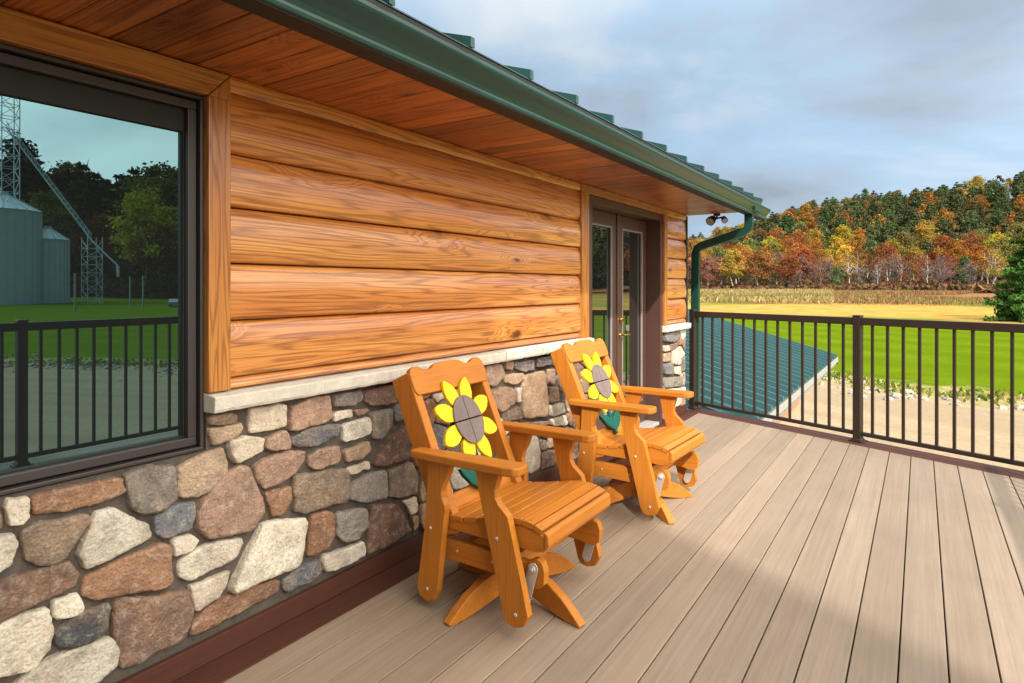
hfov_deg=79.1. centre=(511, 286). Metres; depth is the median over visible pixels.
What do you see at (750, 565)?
deck
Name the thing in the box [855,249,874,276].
broadleaf tree
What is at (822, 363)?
building
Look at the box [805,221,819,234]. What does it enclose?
broadleaf tree
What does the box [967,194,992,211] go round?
broadleaf tree
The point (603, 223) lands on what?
door
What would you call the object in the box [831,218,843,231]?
pine tree
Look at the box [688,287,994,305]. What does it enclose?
tall grass
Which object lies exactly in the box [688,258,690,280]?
broadleaf tree
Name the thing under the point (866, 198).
pine tree
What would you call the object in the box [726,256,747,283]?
broadleaf tree
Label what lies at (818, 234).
broadleaf tree
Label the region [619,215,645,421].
door
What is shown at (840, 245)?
broadleaf tree
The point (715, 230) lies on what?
broadleaf tree
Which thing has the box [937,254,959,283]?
broadleaf tree
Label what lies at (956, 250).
broadleaf tree
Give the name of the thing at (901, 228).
pine tree
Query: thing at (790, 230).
pine tree
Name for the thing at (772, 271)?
broadleaf tree
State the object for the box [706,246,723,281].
broadleaf tree
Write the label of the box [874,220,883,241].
pine tree
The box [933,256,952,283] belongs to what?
leafless tree
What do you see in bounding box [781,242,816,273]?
broadleaf tree
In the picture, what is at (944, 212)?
broadleaf tree
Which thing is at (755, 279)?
broadleaf tree
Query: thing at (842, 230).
broadleaf tree
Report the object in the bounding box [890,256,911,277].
leafless tree
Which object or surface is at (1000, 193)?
pine tree
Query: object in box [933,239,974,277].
broadleaf tree
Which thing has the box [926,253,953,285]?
leafless tree
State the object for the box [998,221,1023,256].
broadleaf tree
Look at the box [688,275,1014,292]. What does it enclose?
undergrowth
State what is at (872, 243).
pine tree
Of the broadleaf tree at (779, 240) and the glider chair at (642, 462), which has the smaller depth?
the glider chair at (642, 462)
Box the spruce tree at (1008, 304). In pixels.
[982,229,1023,322]
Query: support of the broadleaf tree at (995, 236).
on the ground at (961, 312)
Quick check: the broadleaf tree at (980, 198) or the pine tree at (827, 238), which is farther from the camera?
the broadleaf tree at (980, 198)
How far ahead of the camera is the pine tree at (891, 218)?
290.57 m
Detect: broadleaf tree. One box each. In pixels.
[688,240,696,248]
[688,252,715,283]
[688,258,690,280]
[700,256,722,284]
[703,248,714,262]
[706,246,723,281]
[708,257,726,285]
[710,226,720,237]
[714,257,726,284]
[715,248,732,282]
[717,248,747,284]
[718,226,730,235]
[718,249,748,282]
[719,243,731,255]
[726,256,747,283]
[732,244,751,280]
[741,249,780,284]
[748,264,762,283]
[753,228,766,240]
[759,253,771,281]
[760,235,777,249]
[762,237,784,251]
[762,251,780,284]
[763,240,785,254]
[768,249,782,258]
[768,252,787,283]
[771,253,805,285]
[772,227,787,238]
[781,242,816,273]
[782,237,794,253]
[783,208,796,220]
[784,233,813,254]
[789,246,815,279]
[791,256,813,283]
[793,203,815,226]
[803,228,823,248]
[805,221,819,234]
[806,238,829,259]
[808,256,827,284]
[808,257,825,283]
[810,248,831,268]
[813,256,832,281]
[822,238,854,278]
[828,223,857,244]
[837,252,863,282]
[842,249,870,277]
[848,232,867,254]
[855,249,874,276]
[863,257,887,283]
[869,242,902,280]
[871,239,909,274]
[885,230,921,267]
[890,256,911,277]
[899,253,923,285]
[902,247,929,278]
[913,219,944,247]
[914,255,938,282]
[924,235,957,270]
[931,207,958,230]
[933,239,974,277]
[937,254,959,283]
[943,244,972,280]
[958,230,990,245]
[958,240,979,276]
[963,245,1001,279]
[964,175,986,189]
[965,228,996,267]
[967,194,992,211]
[973,254,1002,283]
[974,248,1007,283]
[977,232,1015,278]
[982,236,1023,267]
[983,247,1007,283]
[994,219,1022,238]
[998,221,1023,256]
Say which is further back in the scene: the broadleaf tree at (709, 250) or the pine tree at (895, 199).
the pine tree at (895, 199)
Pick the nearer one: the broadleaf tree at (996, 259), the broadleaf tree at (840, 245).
the broadleaf tree at (996, 259)
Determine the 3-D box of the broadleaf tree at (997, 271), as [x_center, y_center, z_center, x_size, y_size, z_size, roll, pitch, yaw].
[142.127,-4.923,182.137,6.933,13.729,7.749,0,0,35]
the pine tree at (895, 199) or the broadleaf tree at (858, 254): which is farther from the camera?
the pine tree at (895, 199)
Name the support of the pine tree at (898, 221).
on the ground at (961, 312)
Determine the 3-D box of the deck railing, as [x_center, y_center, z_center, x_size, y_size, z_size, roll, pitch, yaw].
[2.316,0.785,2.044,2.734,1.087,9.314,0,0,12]
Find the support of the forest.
on the ground at (961, 312)
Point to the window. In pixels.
(102, 172)
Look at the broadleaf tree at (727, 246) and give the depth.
293.69 m
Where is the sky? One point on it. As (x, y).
(790, 102)
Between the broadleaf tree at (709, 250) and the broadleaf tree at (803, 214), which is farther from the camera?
the broadleaf tree at (803, 214)
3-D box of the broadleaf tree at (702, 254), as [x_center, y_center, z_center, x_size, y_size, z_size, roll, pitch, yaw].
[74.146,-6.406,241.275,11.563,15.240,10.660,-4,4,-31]
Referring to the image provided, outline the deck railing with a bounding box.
[687,309,1023,466]
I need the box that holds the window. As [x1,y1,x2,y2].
[0,43,203,495]
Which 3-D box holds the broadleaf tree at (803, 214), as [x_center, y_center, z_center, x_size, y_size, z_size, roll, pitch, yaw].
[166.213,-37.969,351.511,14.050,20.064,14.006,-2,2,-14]
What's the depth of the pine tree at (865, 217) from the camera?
315.15 m
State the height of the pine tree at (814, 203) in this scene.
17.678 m
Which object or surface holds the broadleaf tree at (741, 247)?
on the ground at (961, 312)
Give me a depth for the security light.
6.49 m
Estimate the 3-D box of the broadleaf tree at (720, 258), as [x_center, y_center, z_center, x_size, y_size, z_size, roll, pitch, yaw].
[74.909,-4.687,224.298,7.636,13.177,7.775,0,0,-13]
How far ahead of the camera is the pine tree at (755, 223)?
368.79 m
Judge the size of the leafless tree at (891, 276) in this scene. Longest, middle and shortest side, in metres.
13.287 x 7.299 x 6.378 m
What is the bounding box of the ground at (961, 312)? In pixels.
[688,200,1023,470]
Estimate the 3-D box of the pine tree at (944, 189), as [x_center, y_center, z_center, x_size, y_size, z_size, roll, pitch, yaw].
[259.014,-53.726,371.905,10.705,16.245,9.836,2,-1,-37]
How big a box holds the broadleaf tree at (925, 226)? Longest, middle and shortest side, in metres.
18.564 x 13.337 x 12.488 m
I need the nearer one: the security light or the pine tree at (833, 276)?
the security light
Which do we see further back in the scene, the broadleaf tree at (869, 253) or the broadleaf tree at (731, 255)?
the broadleaf tree at (869, 253)
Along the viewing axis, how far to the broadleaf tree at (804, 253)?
229.81 m
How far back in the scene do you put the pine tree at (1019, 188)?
308.11 m
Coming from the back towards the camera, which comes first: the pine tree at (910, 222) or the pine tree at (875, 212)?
the pine tree at (875, 212)
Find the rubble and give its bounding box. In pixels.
[820,373,1023,410]
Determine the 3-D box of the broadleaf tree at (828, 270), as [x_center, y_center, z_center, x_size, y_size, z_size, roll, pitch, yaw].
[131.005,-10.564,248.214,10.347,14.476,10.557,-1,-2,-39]
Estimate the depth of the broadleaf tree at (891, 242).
227.93 m
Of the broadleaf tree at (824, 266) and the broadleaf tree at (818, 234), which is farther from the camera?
the broadleaf tree at (818, 234)
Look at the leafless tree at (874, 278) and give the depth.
206.17 m
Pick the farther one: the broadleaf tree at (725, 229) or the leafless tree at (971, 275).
the broadleaf tree at (725, 229)
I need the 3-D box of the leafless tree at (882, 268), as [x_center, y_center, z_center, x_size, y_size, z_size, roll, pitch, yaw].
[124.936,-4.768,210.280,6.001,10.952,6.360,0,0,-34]
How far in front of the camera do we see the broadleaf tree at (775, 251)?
256.13 m
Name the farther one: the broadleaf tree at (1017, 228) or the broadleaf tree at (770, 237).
the broadleaf tree at (770, 237)
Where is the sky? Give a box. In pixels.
[393,0,1023,239]
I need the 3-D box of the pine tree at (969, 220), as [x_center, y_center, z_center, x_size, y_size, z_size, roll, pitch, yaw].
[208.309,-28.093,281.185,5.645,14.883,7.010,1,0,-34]
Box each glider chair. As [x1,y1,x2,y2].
[393,357,610,627]
[551,338,704,523]
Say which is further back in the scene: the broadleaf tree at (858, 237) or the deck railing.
the broadleaf tree at (858, 237)
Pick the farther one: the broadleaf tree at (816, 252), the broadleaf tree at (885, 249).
the broadleaf tree at (816, 252)
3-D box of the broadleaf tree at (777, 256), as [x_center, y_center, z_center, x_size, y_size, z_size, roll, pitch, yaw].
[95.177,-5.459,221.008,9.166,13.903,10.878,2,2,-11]
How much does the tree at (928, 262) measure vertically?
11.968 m
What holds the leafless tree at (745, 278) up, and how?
on the ground at (961, 312)
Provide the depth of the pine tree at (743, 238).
333.44 m
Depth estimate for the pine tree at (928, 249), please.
239.61 m
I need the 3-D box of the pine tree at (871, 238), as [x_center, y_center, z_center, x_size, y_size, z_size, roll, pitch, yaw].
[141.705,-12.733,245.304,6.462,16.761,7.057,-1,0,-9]
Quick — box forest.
[688,170,1023,276]
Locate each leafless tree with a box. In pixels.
[700,269,708,284]
[735,268,752,284]
[789,268,801,284]
[824,256,839,280]
[852,265,868,284]
[865,255,886,283]
[874,259,886,281]
[882,251,903,282]
[913,254,929,281]
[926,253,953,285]
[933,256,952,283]
[958,259,978,284]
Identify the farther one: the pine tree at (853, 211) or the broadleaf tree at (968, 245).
the pine tree at (853, 211)
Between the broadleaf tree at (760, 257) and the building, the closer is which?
the building
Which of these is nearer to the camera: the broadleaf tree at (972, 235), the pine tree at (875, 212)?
the broadleaf tree at (972, 235)
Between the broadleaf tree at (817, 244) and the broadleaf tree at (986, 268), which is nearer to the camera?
the broadleaf tree at (986, 268)
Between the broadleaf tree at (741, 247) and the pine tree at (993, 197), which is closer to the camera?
the broadleaf tree at (741, 247)
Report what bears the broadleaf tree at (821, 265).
on the ground at (961, 312)
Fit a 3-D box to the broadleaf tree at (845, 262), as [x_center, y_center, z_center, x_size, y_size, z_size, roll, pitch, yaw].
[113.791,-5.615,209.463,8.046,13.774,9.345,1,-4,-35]
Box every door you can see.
[592,209,615,429]
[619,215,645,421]
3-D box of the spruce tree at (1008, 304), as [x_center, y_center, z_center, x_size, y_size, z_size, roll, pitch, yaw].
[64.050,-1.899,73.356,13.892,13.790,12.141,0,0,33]
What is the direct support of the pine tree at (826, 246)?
on the ground at (961, 312)
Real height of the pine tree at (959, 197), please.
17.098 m
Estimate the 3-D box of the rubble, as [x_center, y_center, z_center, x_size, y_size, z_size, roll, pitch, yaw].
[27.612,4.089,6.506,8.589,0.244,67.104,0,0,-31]
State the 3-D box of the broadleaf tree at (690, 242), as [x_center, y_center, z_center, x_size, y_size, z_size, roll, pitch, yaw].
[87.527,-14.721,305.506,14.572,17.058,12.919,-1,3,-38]
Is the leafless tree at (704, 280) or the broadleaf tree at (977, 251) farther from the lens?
the leafless tree at (704, 280)
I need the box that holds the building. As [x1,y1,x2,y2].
[683,309,837,426]
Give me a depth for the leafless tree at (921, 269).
203.33 m
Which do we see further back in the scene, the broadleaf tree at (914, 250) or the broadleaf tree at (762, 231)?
the broadleaf tree at (762, 231)
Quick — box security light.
[706,213,727,225]
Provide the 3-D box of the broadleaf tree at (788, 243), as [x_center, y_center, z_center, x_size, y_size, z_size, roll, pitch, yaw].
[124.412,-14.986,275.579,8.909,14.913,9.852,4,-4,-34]
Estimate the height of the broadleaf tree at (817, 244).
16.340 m
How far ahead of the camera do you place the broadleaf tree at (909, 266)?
193.53 m
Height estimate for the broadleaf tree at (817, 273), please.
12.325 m
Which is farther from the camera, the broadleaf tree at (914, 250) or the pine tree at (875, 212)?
the pine tree at (875, 212)
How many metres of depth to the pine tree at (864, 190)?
415.48 m
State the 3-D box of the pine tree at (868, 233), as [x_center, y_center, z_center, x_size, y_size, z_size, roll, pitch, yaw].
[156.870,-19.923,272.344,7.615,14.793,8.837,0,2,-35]
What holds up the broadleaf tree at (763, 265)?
on the ground at (961, 312)
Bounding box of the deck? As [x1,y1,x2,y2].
[223,413,1023,682]
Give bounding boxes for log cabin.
[0,0,770,682]
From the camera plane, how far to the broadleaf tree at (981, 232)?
242.02 m
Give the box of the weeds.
[818,370,1023,408]
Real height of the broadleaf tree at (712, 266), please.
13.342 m
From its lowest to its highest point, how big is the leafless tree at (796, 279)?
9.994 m
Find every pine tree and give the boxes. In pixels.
[735,236,745,244]
[752,219,762,231]
[784,219,797,237]
[811,199,817,220]
[821,230,834,246]
[821,241,830,271]
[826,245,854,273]
[829,266,844,285]
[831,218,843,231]
[849,204,856,220]
[859,213,873,226]
[861,188,870,204]
[861,235,877,274]
[862,193,869,206]
[862,225,879,249]
[865,240,880,271]
[870,203,884,223]
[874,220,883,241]
[882,212,903,232]
[884,214,898,240]
[890,195,901,210]
[890,200,904,216]
[892,226,904,238]
[905,220,919,238]
[923,242,938,274]
[938,184,948,197]
[951,187,967,210]
[953,206,970,233]
[954,256,974,283]
[961,209,977,232]
[987,184,1006,207]
[993,185,1011,212]
[1009,182,1023,210]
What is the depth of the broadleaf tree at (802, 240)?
265.06 m
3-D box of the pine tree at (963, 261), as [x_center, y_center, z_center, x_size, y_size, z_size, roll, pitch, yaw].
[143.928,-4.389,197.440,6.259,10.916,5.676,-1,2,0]
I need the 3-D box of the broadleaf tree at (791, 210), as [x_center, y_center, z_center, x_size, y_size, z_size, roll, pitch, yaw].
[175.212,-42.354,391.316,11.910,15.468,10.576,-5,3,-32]
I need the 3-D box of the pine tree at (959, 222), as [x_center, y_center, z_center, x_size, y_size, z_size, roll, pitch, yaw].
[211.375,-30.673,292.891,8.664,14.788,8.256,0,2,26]
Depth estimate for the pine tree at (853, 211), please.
342.80 m
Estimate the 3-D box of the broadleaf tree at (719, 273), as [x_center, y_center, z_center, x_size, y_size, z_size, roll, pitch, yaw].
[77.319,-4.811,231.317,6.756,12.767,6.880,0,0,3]
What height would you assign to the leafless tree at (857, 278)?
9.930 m
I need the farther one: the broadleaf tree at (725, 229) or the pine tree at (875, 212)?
the broadleaf tree at (725, 229)
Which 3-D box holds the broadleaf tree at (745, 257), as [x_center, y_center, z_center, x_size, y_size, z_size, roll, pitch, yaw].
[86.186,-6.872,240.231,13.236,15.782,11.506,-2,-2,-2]
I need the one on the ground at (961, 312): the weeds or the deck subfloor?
the weeds
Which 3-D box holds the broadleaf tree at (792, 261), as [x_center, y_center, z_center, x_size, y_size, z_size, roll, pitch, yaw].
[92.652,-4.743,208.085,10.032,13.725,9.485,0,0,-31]
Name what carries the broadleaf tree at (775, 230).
on the ground at (961, 312)
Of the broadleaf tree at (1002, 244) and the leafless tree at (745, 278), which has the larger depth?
the leafless tree at (745, 278)
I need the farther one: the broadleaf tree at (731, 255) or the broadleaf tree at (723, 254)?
the broadleaf tree at (723, 254)
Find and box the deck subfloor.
[846,458,1000,682]
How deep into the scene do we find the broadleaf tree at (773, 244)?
271.47 m
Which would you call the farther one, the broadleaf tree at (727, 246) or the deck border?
the broadleaf tree at (727, 246)
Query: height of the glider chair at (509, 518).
0.984 m
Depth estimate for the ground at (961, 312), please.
32.62 m
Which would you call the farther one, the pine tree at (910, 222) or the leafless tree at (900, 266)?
the pine tree at (910, 222)
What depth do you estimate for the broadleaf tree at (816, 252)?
244.80 m
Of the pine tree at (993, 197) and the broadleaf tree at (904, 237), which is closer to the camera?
the broadleaf tree at (904, 237)
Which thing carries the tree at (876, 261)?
on the ground at (961, 312)
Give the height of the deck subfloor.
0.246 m
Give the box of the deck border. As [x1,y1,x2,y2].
[116,403,1023,682]
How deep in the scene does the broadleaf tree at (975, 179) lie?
377.74 m
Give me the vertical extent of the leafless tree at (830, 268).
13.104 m
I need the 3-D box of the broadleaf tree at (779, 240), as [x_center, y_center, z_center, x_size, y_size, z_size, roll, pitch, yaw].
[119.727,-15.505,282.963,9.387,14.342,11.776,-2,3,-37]
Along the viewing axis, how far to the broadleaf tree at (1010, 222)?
257.81 m
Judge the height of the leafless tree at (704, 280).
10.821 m
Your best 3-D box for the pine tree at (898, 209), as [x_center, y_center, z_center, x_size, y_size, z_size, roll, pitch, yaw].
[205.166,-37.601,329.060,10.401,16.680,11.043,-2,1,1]
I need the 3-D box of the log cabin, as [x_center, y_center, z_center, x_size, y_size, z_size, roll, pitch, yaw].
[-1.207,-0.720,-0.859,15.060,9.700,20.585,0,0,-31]
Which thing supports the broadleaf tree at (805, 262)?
on the ground at (961, 312)
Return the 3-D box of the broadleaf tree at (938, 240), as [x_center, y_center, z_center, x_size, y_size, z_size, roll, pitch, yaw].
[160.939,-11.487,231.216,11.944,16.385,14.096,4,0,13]

